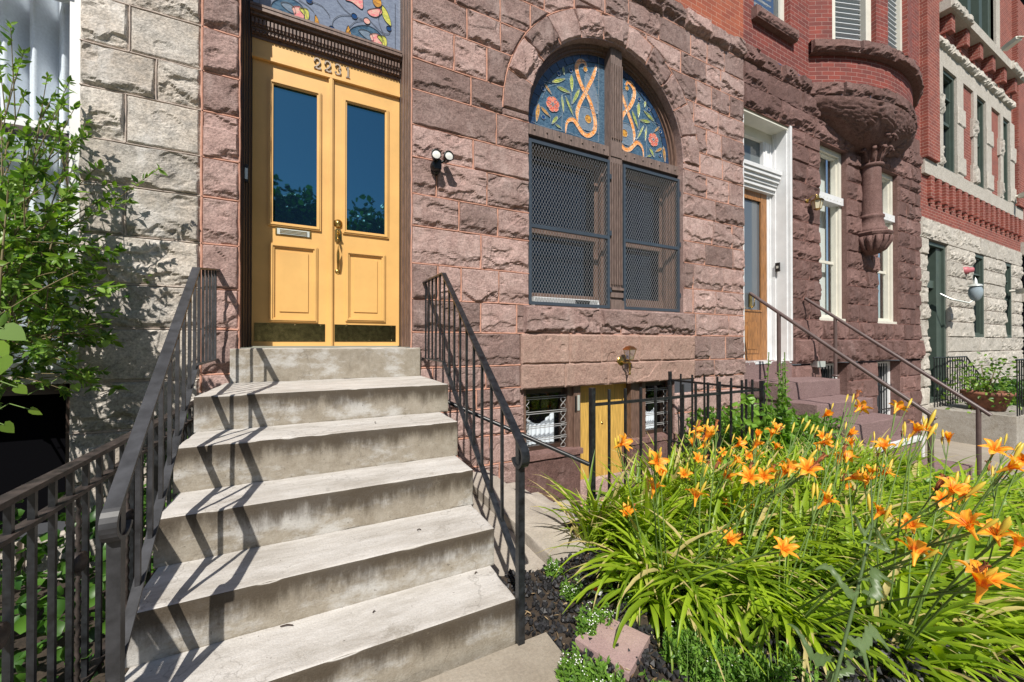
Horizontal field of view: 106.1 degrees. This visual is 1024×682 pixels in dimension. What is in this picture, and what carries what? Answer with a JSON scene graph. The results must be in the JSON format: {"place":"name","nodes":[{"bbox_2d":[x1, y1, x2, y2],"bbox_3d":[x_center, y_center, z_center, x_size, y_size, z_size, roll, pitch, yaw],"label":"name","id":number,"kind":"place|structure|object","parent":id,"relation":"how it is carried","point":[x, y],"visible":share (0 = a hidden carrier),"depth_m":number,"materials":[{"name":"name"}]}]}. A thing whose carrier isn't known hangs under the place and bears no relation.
{"place":"outdoors","nodes":[
{"label":"outdoors","id":0,"kind":"place"},
{"bbox_2d":[0,565,152,681],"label":"side yard soil","id":1,"kind":"structure","parent":0,"point":[20,642],"depth_m":1.85,"materials":[{"name":"brown soil"}]},
{"bbox_2d":[0,20,167,409],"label":"leafy shrub","id":2,"kind":"object","parent":1,"relation":"on","point":[30,263],"visible":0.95,"depth_m":2.18,"materials":[{"name":"green plant"}]},
{"bbox_2d":[0,322,110,432],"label":"heart leaf vine","id":3,"kind":"object","parent":2,"relation":"attached to","point":[13,331],"visible":0.97,"depth_m":1.42,"materials":[{"name":"green plant"}]},
{"bbox_2d":[0,413,193,681],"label":"ground vines","id":4,"kind":"object","parent":1,"relation":"on","point":[19,628],"visible":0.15,"depth_m":1.78,"materials":[{"name":"green plant"}]},
{"bbox_2d":[0,0,200,585],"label":"grey stone rowhouse","id":5,"kind":"structure","parent":1,"relation":"on","point":[132,68],"depth_m":2.71,"materials":[{"name":"white stone"}]},
{"bbox_2d":[2,383,69,523],"bbox_3d":[-3.789,0.758,2.300,1.715,0.950,0.170,0,0,-27],"label":"basement window frame","id":6,"kind":"structure","parent":5,"relation":"in","point":[30,388],"depth_m":2.58,"materials":[{"name":"brown paint"}]},
{"bbox_2d":[0,0,80,373],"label":"window frame","id":7,"kind":"structure","parent":5,"relation":"in","point":[51,29],"depth_m":2.70,"materials":[{"name":"white paint"}]},
{"bbox_2d":[20,360,899,536],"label":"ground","id":8,"kind":"structure","parent":0,"point":[42,528],"depth_m":6.20,"materials":[{"name":"concrete"}]},
{"bbox_2d":[472,494,546,643],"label":"entry path","id":9,"kind":"structure","parent":0,"point":[504,563],"depth_m":2.53,"materials":[{"name":"concrete"}]},
{"bbox_2d":[421,438,1023,681],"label":"sidewalk","id":10,"kind":"structure","parent":0,"point":[535,658],"depth_m":1.54,"materials":[{"name":"concrete"}]},
{"bbox_2d":[0,400,194,681],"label":"old iron fence","id":11,"kind":"object","parent":10,"relation":"on","point":[77,562],"visible":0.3,"depth_m":1.31,"materials":[{"name":"black metal"}]},
{"bbox_2d":[125,347,515,681],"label":"marble stairs","id":12,"kind":"structure","parent":10,"relation":"on","point":[315,488],"depth_m":1.76,"materials":[{"name":"grey stone"}]},
{"bbox_2d":[98,267,219,681],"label":"stair railing","id":13,"kind":"object","parent":12,"relation":"on","point":[114,526],"visible":1,"depth_m":1.36,"materials":[{"name":"grey metal"}]},
{"bbox_2d":[422,272,529,645],"bbox_3d":[-0.394,0.348,2.624,0.042,1.875,2.263,0,0,-23],"label":"stair railing","id":14,"kind":"object","parent":12,"relation":"on","point":[520,460],"visible":1,"depth_m":1.96,"materials":[{"name":"black metal"}]},
{"bbox_2d":[743,0,925,434],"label":"dark brownstone rowhouse","id":15,"kind":"structure","parent":10,"relation":"on","point":[845,104],"depth_m":6.85,"materials":[{"name":"red stone"}]},
{"bbox_2d":[744,189,766,359],"bbox_3d":[3.925,-1.096,6.375,1.030,2.835,0.130,0,0,-27],"label":"door","id":16,"kind":"structure","parent":15,"relation":"in","point":[755,204],"depth_m":6.50,"materials":[{"name":"brown wood"}]},
{"bbox_2d":[754,0,783,20],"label":"upper window","id":17,"kind":"structure","parent":15,"relation":"in","point":[778,4],"depth_m":6.48,"materials":[{"name":"beige paint"}]},
{"bbox_2d":[819,145,845,321],"bbox_3d":[5.838,-1.978,7.246,0.985,3.220,0.310,0,0,-27],"label":"window","id":18,"kind":"structure","parent":15,"relation":"in","point":[833,200],"depth_m":7.38,"materials":[{"name":"beige paint"}]},
{"bbox_2d":[832,0,870,40],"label":"bay window","id":19,"kind":"structure","parent":15,"relation":"in","point":[851,19],"depth_m":6.90,"materials":[{"name":"beige paint"}]},
{"bbox_2d":[877,361,891,414],"bbox_3d":[7.809,1.173,8.256,1.080,1.480,0.192,0,0,-27],"label":"basement window","id":20,"kind":"structure","parent":15,"relation":"in","point":[883,399],"depth_m":8.29,"materials":[{"name":"white paint"}]},
{"bbox_2d":[877,172,896,323],"bbox_3d":[7.808,-1.973,8.241,0.980,3.220,0.310,0,0,-27],"label":"window","id":21,"kind":"structure","parent":15,"relation":"in","point":[887,196],"depth_m":8.36,"materials":[{"name":"beige paint"}]},
{"bbox_2d":[888,0,901,50],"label":"bay window","id":22,"kind":"structure","parent":15,"relation":"in","point":[894,6],"depth_m":7.30,"materials":[{"name":"beige paint"}]},
{"bbox_2d":[744,360,972,479],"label":"painted stairs","id":23,"kind":"structure","parent":10,"relation":"on","point":[811,395],"depth_m":5.50,"materials":[{"name":"stone"}]},
{"bbox_2d":[749,292,938,471],"bbox_3d":[4.154,0.557,5.080,0.100,2.645,2.042,0,0,-27],"label":"pipe railing","id":24,"kind":"object","parent":23,"relation":"on","point":[862,369],"visible":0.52,"depth_m":4.91,"materials":[{"name":"grey metal"}]},
{"bbox_2d":[804,297,992,475],"bbox_3d":[5.439,0.538,5.641,0.100,2.575,2.048,0,0,-27],"label":"pipe railing","id":25,"kind":"object","parent":23,"relation":"on","point":[979,409],"visible":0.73,"depth_m":5.27,"materials":[{"name":"grey metal"}]},
{"bbox_2d":[906,0,1023,437],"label":"red brick rowhouse","id":26,"kind":"structure","parent":10,"relation":"on","point":[971,107],"depth_m":10.21,"materials":[{"name":"stone"}]},
{"bbox_2d":[943,70,954,172],"bbox_3d":[10.841,-5.454,9.676,0.910,2.500,0.140,0,0,-27],"label":"window","id":27,"kind":"structure","parent":26,"relation":"in","point":[948,81],"depth_m":9.81,"materials":[{"name":"glass"}]},
{"bbox_2d":[939,277,983,303],"bbox_3d":[10.646,-1.187,9.133,0.733,0.630,0.247,0,0,27],"label":"globe wall lamp","id":28,"kind":"object","parent":26,"relation":"attached to","point":[975,291],"visible":1,"depth_m":8.99,"materials":[{"name":"white glass"}]},
{"bbox_2d":[958,0,990,37],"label":"window","id":29,"kind":"structure","parent":26,"relation":"in","point":[980,9],"depth_m":10.95,"materials":[{"name":"glass"}]},
{"bbox_2d":[973,254,983,336],"bbox_3d":[12.747,-1.239,10.614,0.920,2.280,0.140,0,0,-27],"label":"window","id":30,"kind":"structure","parent":26,"relation":"in","point":[978,266],"depth_m":10.75,"materials":[{"name":"green paint"}]},
{"bbox_2d":[977,98,983,188],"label":"window","id":31,"kind":"structure","parent":26,"relation":"in","point":[980,138],"depth_m":10.80,"materials":[{"name":"green paint"}]},
{"bbox_2d":[1003,119,1007,200],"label":"window","id":32,"kind":"structure","parent":26,"relation":"in","point":[1005,157],"depth_m":11.76,"materials":[{"name":"green paint"}]},
{"bbox_2d":[1004,263,1011,337],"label":"window","id":33,"kind":"structure","parent":26,"relation":"in","point":[1007,298],"depth_m":11.87,"materials":[{"name":"green paint"}]},
{"bbox_2d":[928,401,1023,450],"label":"white stairs","id":34,"kind":"structure","parent":10,"relation":"on","point":[958,420],"depth_m":8.29,"materials":[{"name":"stone"}]},
{"bbox_2d":[933,356,1023,415],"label":"stoop railing","id":35,"kind":"object","parent":34,"relation":"on","point":[1022,382],"visible":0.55,"depth_m":9.12,"materials":[{"name":"black metal"}]},
{"bbox_2d":[936,351,1023,413],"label":"potted plant","id":36,"kind":"object","parent":34,"relation":"on","point":[988,399],"visible":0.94,"depth_m":8.46,"materials":[{"name":"green plant"}]},
{"bbox_2d":[1020,0,1023,362],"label":"dark painted rowhouse","id":37,"kind":"structure","parent":10,"relation":"on","point":[1022,247],"depth_m":12.50,"materials":[{"name":"black"}]},
{"bbox_2d":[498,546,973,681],"bbox_3d":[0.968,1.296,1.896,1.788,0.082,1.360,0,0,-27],"label":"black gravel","id":38,"kind":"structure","parent":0,"point":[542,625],"depth_m":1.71,"materials":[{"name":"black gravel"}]},
{"bbox_2d":[575,615,649,680],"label":"paving slab","id":39,"kind":"object","parent":38,"relation":"on","point":[635,642],"depth_m":1.62,"materials":[{"name":"pink stone"}]},
{"bbox_2d":[501,459,1023,681],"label":"garden bed","id":40,"kind":"object","parent":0,"point":[644,620],"visible":0.02,"depth_m":1.78,"materials":[{"name":"soil"}]},
{"bbox_2d":[527,451,678,551],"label":"daylily plant","id":41,"kind":"object","parent":40,"relation":"on","point":[582,514],"visible":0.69,"depth_m":2.49,"materials":[{"name":"green plant"}]},
{"bbox_2d":[540,496,735,639],"bbox_3d":[0.716,1.136,2.073,1.070,0.446,1.024,0,0,-27],"label":"daylily plant","id":42,"kind":"object","parent":40,"relation":"on","point":[608,574],"visible":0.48,"depth_m":2.04,"materials":[{"name":"green plant"}]},
{"bbox_2d":[560,467,719,563],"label":"daylily plant","id":43,"kind":"object","parent":40,"relation":"on","point":[670,506],"visible":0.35,"depth_m":2.37,"materials":[{"name":"green plant"}]},
{"bbox_2d":[581,451,717,527],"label":"daylily plant","id":44,"kind":"object","parent":40,"relation":"on","point":[638,480],"visible":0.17,"depth_m":2.77,"materials":[{"name":"green plant"}]},
{"bbox_2d":[599,436,740,517],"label":"daylily plant","id":45,"kind":"object","parent":40,"relation":"on","point":[674,469],"visible":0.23,"depth_m":3.05,"materials":[{"name":"green plant"}]},
{"bbox_2d":[589,371,764,513],"bbox_3d":[1.352,1.083,4.038,2.258,1.420,1.218,0,0,-27],"label":"iron fence","id":46,"kind":"object","parent":40,"relation":"on","point":[718,393],"visible":0.6,"depth_m":3.47,"materials":[{"name":"black metal"}]},
{"bbox_2d":[448,400,589,465],"bbox_3d":[-0.007,0.724,3.135,1.254,0.502,0.034,0,0,13],"label":"pipe handrail","id":47,"kind":"object","parent":46,"relation":"attached to","point":[548,446],"visible":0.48,"depth_m":3.08,"materials":[{"name":"black metal"}]},
{"bbox_2d":[612,428,752,510],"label":"daylily plant","id":48,"kind":"object","parent":40,"relation":"on","point":[691,447],"visible":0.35,"depth_m":3.09,"materials":[{"name":"green plant"}]},
{"bbox_2d":[544,555,822,681],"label":"feathery weeds","id":49,"kind":"object","parent":40,"relation":"on","point":[691,647],"visible":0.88,"depth_m":1.48,"materials":[{"name":"green plant"}]},
{"bbox_2d":[562,433,828,681],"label":"daylily plant","id":50,"kind":"object","parent":40,"relation":"on","point":[807,466],"visible":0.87,"depth_m":1.77,"materials":[{"name":"green plant"}]},
{"bbox_2d":[638,425,767,509],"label":"daylily plant","id":51,"kind":"object","parent":40,"relation":"on","point":[713,450],"visible":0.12,"depth_m":3.26,"materials":[{"name":"green plant"}]},
{"bbox_2d":[619,419,791,542],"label":"daylily plant","id":52,"kind":"object","parent":40,"relation":"on","point":[727,473],"visible":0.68,"depth_m":2.62,"materials":[{"name":"green plant"}]},
{"bbox_2d":[613,425,805,596],"bbox_3d":[1.133,0.941,2.299,1.072,0.906,0.907,0,0,10],"label":"daylily plant","id":53,"kind":"object","parent":40,"relation":"on","point":[708,434],"visible":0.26,"depth_m":2.25,"materials":[{"name":"green plant"}]},
{"bbox_2d":[597,419,844,673],"bbox_3d":[0.985,0.895,1.899,1.043,0.946,1.036,0,0,-27],"label":"daylily plant","id":54,"kind":"object","parent":40,"relation":"on","point":[731,537],"visible":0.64,"depth_m":1.79,"materials":[{"name":"green plant"}]},
{"bbox_2d":[702,393,772,482],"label":"climbing vine","id":55,"kind":"object","parent":40,"relation":"on","point":[750,401],"visible":0.81,"depth_m":3.56,"materials":[{"name":"green plant"}]},
{"bbox_2d":[677,426,805,522],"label":"daylily plant","id":56,"kind":"object","parent":40,"relation":"on","point":[735,492],"visible":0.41,"depth_m":2.86,"materials":[{"name":"green plant"}]},
{"bbox_2d":[673,418,819,505],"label":"daylily plant","id":57,"kind":"object","parent":40,"relation":"on","point":[749,455],"visible":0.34,"depth_m":3.08,"materials":[{"name":"green plant"}]},
{"bbox_2d":[686,439,820,498],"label":"daylily plant","id":58,"kind":"object","parent":40,"relation":"on","point":[776,445],"visible":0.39,"depth_m":3.36,"materials":[{"name":"green plant"}]},
{"bbox_2d":[677,427,853,575],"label":"daylily plant","id":59,"kind":"object","parent":40,"relation":"on","point":[756,443],"visible":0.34,"depth_m":2.63,"materials":[{"name":"green plant"}]},
{"bbox_2d":[712,428,820,489],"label":"daylily plant","id":60,"kind":"object","parent":40,"relation":"on","point":[765,463],"visible":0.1,"depth_m":3.74,"materials":[{"name":"green plant"}]},
{"bbox_2d":[653,418,885,669],"bbox_3d":[1.203,0.919,2.043,1.097,0.941,0.992,0,0,-27],"label":"daylily plant","id":61,"kind":"object","parent":40,"relation":"on","point":[766,476],"visible":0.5,"depth_m":1.98,"materials":[{"name":"green plant"}]},
{"bbox_2d":[664,477,883,628],"bbox_3d":[1.462,1.141,2.321,1.161,0.515,1.210,0,0,14],"label":"daylily plant","id":62,"kind":"object","parent":40,"relation":"on","point":[756,532],"visible":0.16,"depth_m":2.26,"materials":[{"name":"green plant"}]},
{"bbox_2d":[755,352,796,465],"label":"tall weed","id":63,"kind":"object","parent":40,"relation":"on","point":[783,418],"visible":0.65,"depth_m":3.89,"materials":[{"name":"green plant"}]},
{"bbox_2d":[721,441,876,500],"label":"daylily plant","id":64,"kind":"object","parent":40,"relation":"on","point":[798,482],"visible":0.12,"depth_m":3.13,"materials":[{"name":"green plant"}]},
{"bbox_2d":[727,433,874,495],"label":"daylily plant","id":65,"kind":"object","parent":40,"relation":"on","point":[851,440],"visible":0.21,"depth_m":3.41,"materials":[{"name":"green plant"}]},
{"bbox_2d":[756,459,911,531],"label":"daylily plant","id":66,"kind":"object","parent":40,"relation":"on","point":[809,499],"visible":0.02,"depth_m":2.74,"materials":[{"name":"green plant"}]},
{"bbox_2d":[787,480,894,681],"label":"thistle plant","id":67,"kind":"object","parent":40,"relation":"on","point":[865,641],"visible":1,"depth_m":1.06,"materials":[{"name":"green plant"}]},
{"bbox_2d":[780,421,903,521],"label":"daylily plant","id":68,"kind":"object","parent":40,"relation":"on","point":[852,431],"visible":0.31,"depth_m":3.07,"materials":[{"name":"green plant"}]},
{"bbox_2d":[729,429,960,653],"bbox_3d":[1.703,0.963,2.058,1.361,0.914,1.011,0,0,-27],"label":"daylily plant","id":69,"kind":"object","parent":40,"relation":"on","point":[824,442],"visible":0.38,"depth_m":2.10,"materials":[{"name":"green plant"}]},
{"bbox_2d":[672,389,1023,681],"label":"daylily plant","id":70,"kind":"object","parent":40,"relation":"on","point":[984,579],"visible":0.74,"depth_m":1.55,"materials":[{"name":"green plant"}]},
{"bbox_2d":[724,394,975,667],"bbox_3d":[1.796,0.875,2.263,1.000,1.103,1.404,0,0,-27],"label":"daylily plant","id":71,"kind":"object","parent":40,"relation":"on","point":[861,406],"visible":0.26,"depth_m":2.23,"materials":[{"name":"green plant"}]},
{"bbox_2d":[677,399,1023,637],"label":"greenery","id":72,"kind":"object","parent":40,"relation":"on","point":[725,419],"visible":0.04,"depth_m":4.67,"materials":[{"name":"green plant"}]},
{"bbox_2d":[770,435,933,494],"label":"daylily plant","id":73,"kind":"object","parent":40,"relation":"on","point":[858,464],"visible":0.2,"depth_m":3.42,"materials":[{"name":"green plant"}]},
{"bbox_2d":[799,442,927,485],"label":"daylily plant","id":74,"kind":"object","parent":40,"relation":"on","point":[872,462],"visible":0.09,"depth_m":3.69,"materials":[{"name":"green plant"}]},
{"bbox_2d":[803,454,948,522],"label":"daylily plant","id":75,"kind":"object","parent":40,"relation":"on","point":[885,486],"visible":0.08,"depth_m":3.07,"materials":[{"name":"green plant"}]},
{"bbox_2d":[811,428,956,471],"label":"daylily plant","id":76,"kind":"object","parent":40,"relation":"on","point":[875,454],"visible":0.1,"depth_m":3.98,"materials":[{"name":"green plant"}]},
{"bbox_2d":[792,403,979,612],"bbox_3d":[2.140,0.945,2.404,1.118,1.031,1.279,0,0,19],"label":"daylily plant","id":77,"kind":"object","parent":40,"relation":"on","point":[828,412],"visible":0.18,"depth_m":2.58,"materials":[{"name":"green plant"}]},
{"bbox_2d":[812,451,959,538],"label":"daylily plant","id":78,"kind":"object","parent":40,"relation":"on","point":[882,501],"visible":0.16,"depth_m":2.61,"materials":[{"name":"green plant"}]},
{"bbox_2d":[760,447,1023,680],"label":"daylily plant","id":79,"kind":"object","parent":40,"relation":"on","point":[848,455],"visible":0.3,"depth_m":1.97,"materials":[{"name":"green plant"}]},
{"bbox_2d":[760,398,1023,602],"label":"daylily plant","id":80,"kind":"object","parent":40,"relation":"on","point":[899,405],"visible":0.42,"depth_m":2.32,"materials":[{"name":"green plant"}]},
{"bbox_2d":[803,458,987,513],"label":"daylily plant","id":81,"kind":"object","parent":40,"relation":"on","point":[901,487],"visible":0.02,"depth_m":3.08,"materials":[{"name":"green plant"}]},
{"bbox_2d":[790,410,1023,681],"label":"daylily plant","id":82,"kind":"object","parent":40,"relation":"on","point":[940,660],"visible":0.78,"depth_m":1.55,"materials":[{"name":"green plant"}]},
{"bbox_2d":[798,511,1023,677],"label":"daylily plant","id":83,"kind":"object","parent":40,"relation":"on","point":[1013,603],"visible":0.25,"depth_m":1.69,"materials":[{"name":"green plant"}]},
{"bbox_2d":[804,422,1023,679],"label":"daylily plant","id":84,"kind":"object","parent":40,"relation":"on","point":[942,503],"visible":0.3,"depth_m":1.90,"materials":[{"name":"green plant"}]},
{"bbox_2d":[814,486,1023,584],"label":"daylily plant","id":85,"kind":"object","parent":40,"relation":"on","point":[949,530],"visible":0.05,"depth_m":2.34,"materials":[{"name":"green plant"}]},
{"bbox_2d":[826,432,1023,679],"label":"daylily plant","id":86,"kind":"object","parent":40,"relation":"on","point":[883,444],"visible":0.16,"depth_m":2.16,"materials":[{"name":"green plant"}]},
{"bbox_2d":[843,464,1010,546],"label":"daylily plant","id":87,"kind":"object","parent":40,"relation":"on","point":[869,468],"visible":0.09,"depth_m":2.66,"materials":[{"name":"green plant"}]},
{"bbox_2d":[846,434,1023,537],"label":"daylily plant","id":88,"kind":"object","parent":40,"relation":"on","point":[970,501],"visible":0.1,"depth_m":2.60,"materials":[{"name":"green plant"}]},
{"bbox_2d":[857,416,1023,581],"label":"daylily plant","id":89,"kind":"object","parent":40,"relation":"on","point":[910,495],"visible":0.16,"depth_m":2.56,"materials":[{"name":"green plant"}]},
{"bbox_2d":[883,487,1023,624],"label":"daylily plant","id":90,"kind":"object","parent":40,"relation":"on","point":[929,522],"visible":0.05,"depth_m":2.14,"materials":[{"name":"green plant"}]},
{"bbox_2d":[906,461,1023,508],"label":"daylily plant","id":91,"kind":"object","parent":40,"relation":"on","point":[963,477],"visible":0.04,"depth_m":3.21,"materials":[{"name":"green plant"}]},
{"bbox_2d":[915,429,1020,538],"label":"daylily plant","id":92,"kind":"object","parent":40,"relation":"on","point":[948,435],"visible":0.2,"depth_m":2.64,"materials":[{"name":"green plant"}]},
{"bbox_2d":[925,453,1023,662],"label":"daylily plant","id":93,"kind":"object","parent":40,"relation":"on","point":[978,548],"visible":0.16,"depth_m":2.01,"materials":[{"name":"green plant"}]},
{"bbox_2d":[928,453,1023,496],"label":"daylily plant","id":94,"kind":"object","parent":40,"relation":"on","point":[975,469],"visible":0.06,"depth_m":3.65,"materials":[{"name":"green plant"}]},
{"bbox_2d":[933,488,1023,578],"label":"daylily plant","id":95,"kind":"object","parent":40,"relation":"on","point":[1001,515],"visible":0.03,"depth_m":2.36,"materials":[{"name":"green plant"}]},
{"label":"areaway floor","id":96,"kind":"structure","parent":0,"visible":0},
{"bbox_2d":[199,0,746,505],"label":"brownstone rowhouse","id":97,"kind":"structure","parent":96,"relation":"on","point":[569,220],"depth_m":4.02,"materials":[{"name":"stone"}]},
{"bbox_2d":[252,58,333,345],"bbox_3d":[-1.967,-1.204,3.481,0.636,2.498,0.075,0,0,-27],"label":"door","id":98,"kind":"structure","parent":97,"relation":"in","point":[293,110],"depth_m":3.47,"materials":[{"name":"paint"}]},
{"bbox_2d":[253,0,399,49],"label":"transom window","id":99,"kind":"structure","parent":97,"relation":"in","point":[378,21],"depth_m":3.69,"materials":[{"name":"multicoloured glass"}]},
{"bbox_2d":[333,81,398,345],"bbox_3d":[-1.410,-1.202,3.737,0.619,2.498,0.119,0,0,-27],"label":"door","id":100,"kind":"structure","parent":97,"relation":"in","point":[365,122],"depth_m":3.75,"materials":[{"name":"paint"}]},
{"bbox_2d":[430,149,453,175],"bbox_3d":[-0.676,-1.684,3.635,0.212,0.186,0.179,0,0,-27],"label":"security light","id":101,"kind":"object","parent":97,"relation":"attached to","point":[436,164],"visible":1,"depth_m":3.60,"materials":[{"name":"black plastic"}]},
{"bbox_2d":[526,387,566,450],"bbox_3d":[0.353,0.878,4.420,0.576,0.715,0.133,0,0,-27],"label":"basement window","id":102,"kind":"structure","parent":97,"relation":"in","point":[543,431],"depth_m":4.46,"materials":[{"name":"white glass"}]},
{"bbox_2d":[580,383,625,479],"bbox_3d":[1.110,1.220,4.816,0.808,1.395,0.052,0,0,-27],"label":"basement door","id":103,"kind":"structure","parent":97,"relation":"in","point":[617,390],"depth_m":4.82,"materials":[{"name":"yellow wood"}]},
{"bbox_2d":[528,43,680,312],"bbox_3d":[1.193,-2.027,4.888,2.437,3.279,0.270,0,0,-27],"label":"arched window","id":104,"kind":"structure","parent":97,"relation":"in","point":[604,185],"depth_m":4.82,"materials":[{"name":"glass"}]},
{"bbox_2d":[646,381,667,433],"bbox_3d":[1.879,0.882,5.191,0.479,0.715,0.133,0,0,-27],"label":"basement window","id":105,"kind":"structure","parent":97,"relation":"in","point":[649,414],"depth_m":5.23,"materials":[{"name":"glass"}]},
{"bbox_2d":[473,470,590,564],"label":"stone curb","id":106,"kind":"structure","parent":96,"relation":"on","point":[543,531],"depth_m":2.74,"materials":[{"name":"concrete"}]},
{"bbox_2d":[507,482,578,522],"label":"basement stairs","id":107,"kind":"structure","parent":96,"relation":"on","point":[538,499],"depth_m":3.63,"materials":[{"name":"concrete"}]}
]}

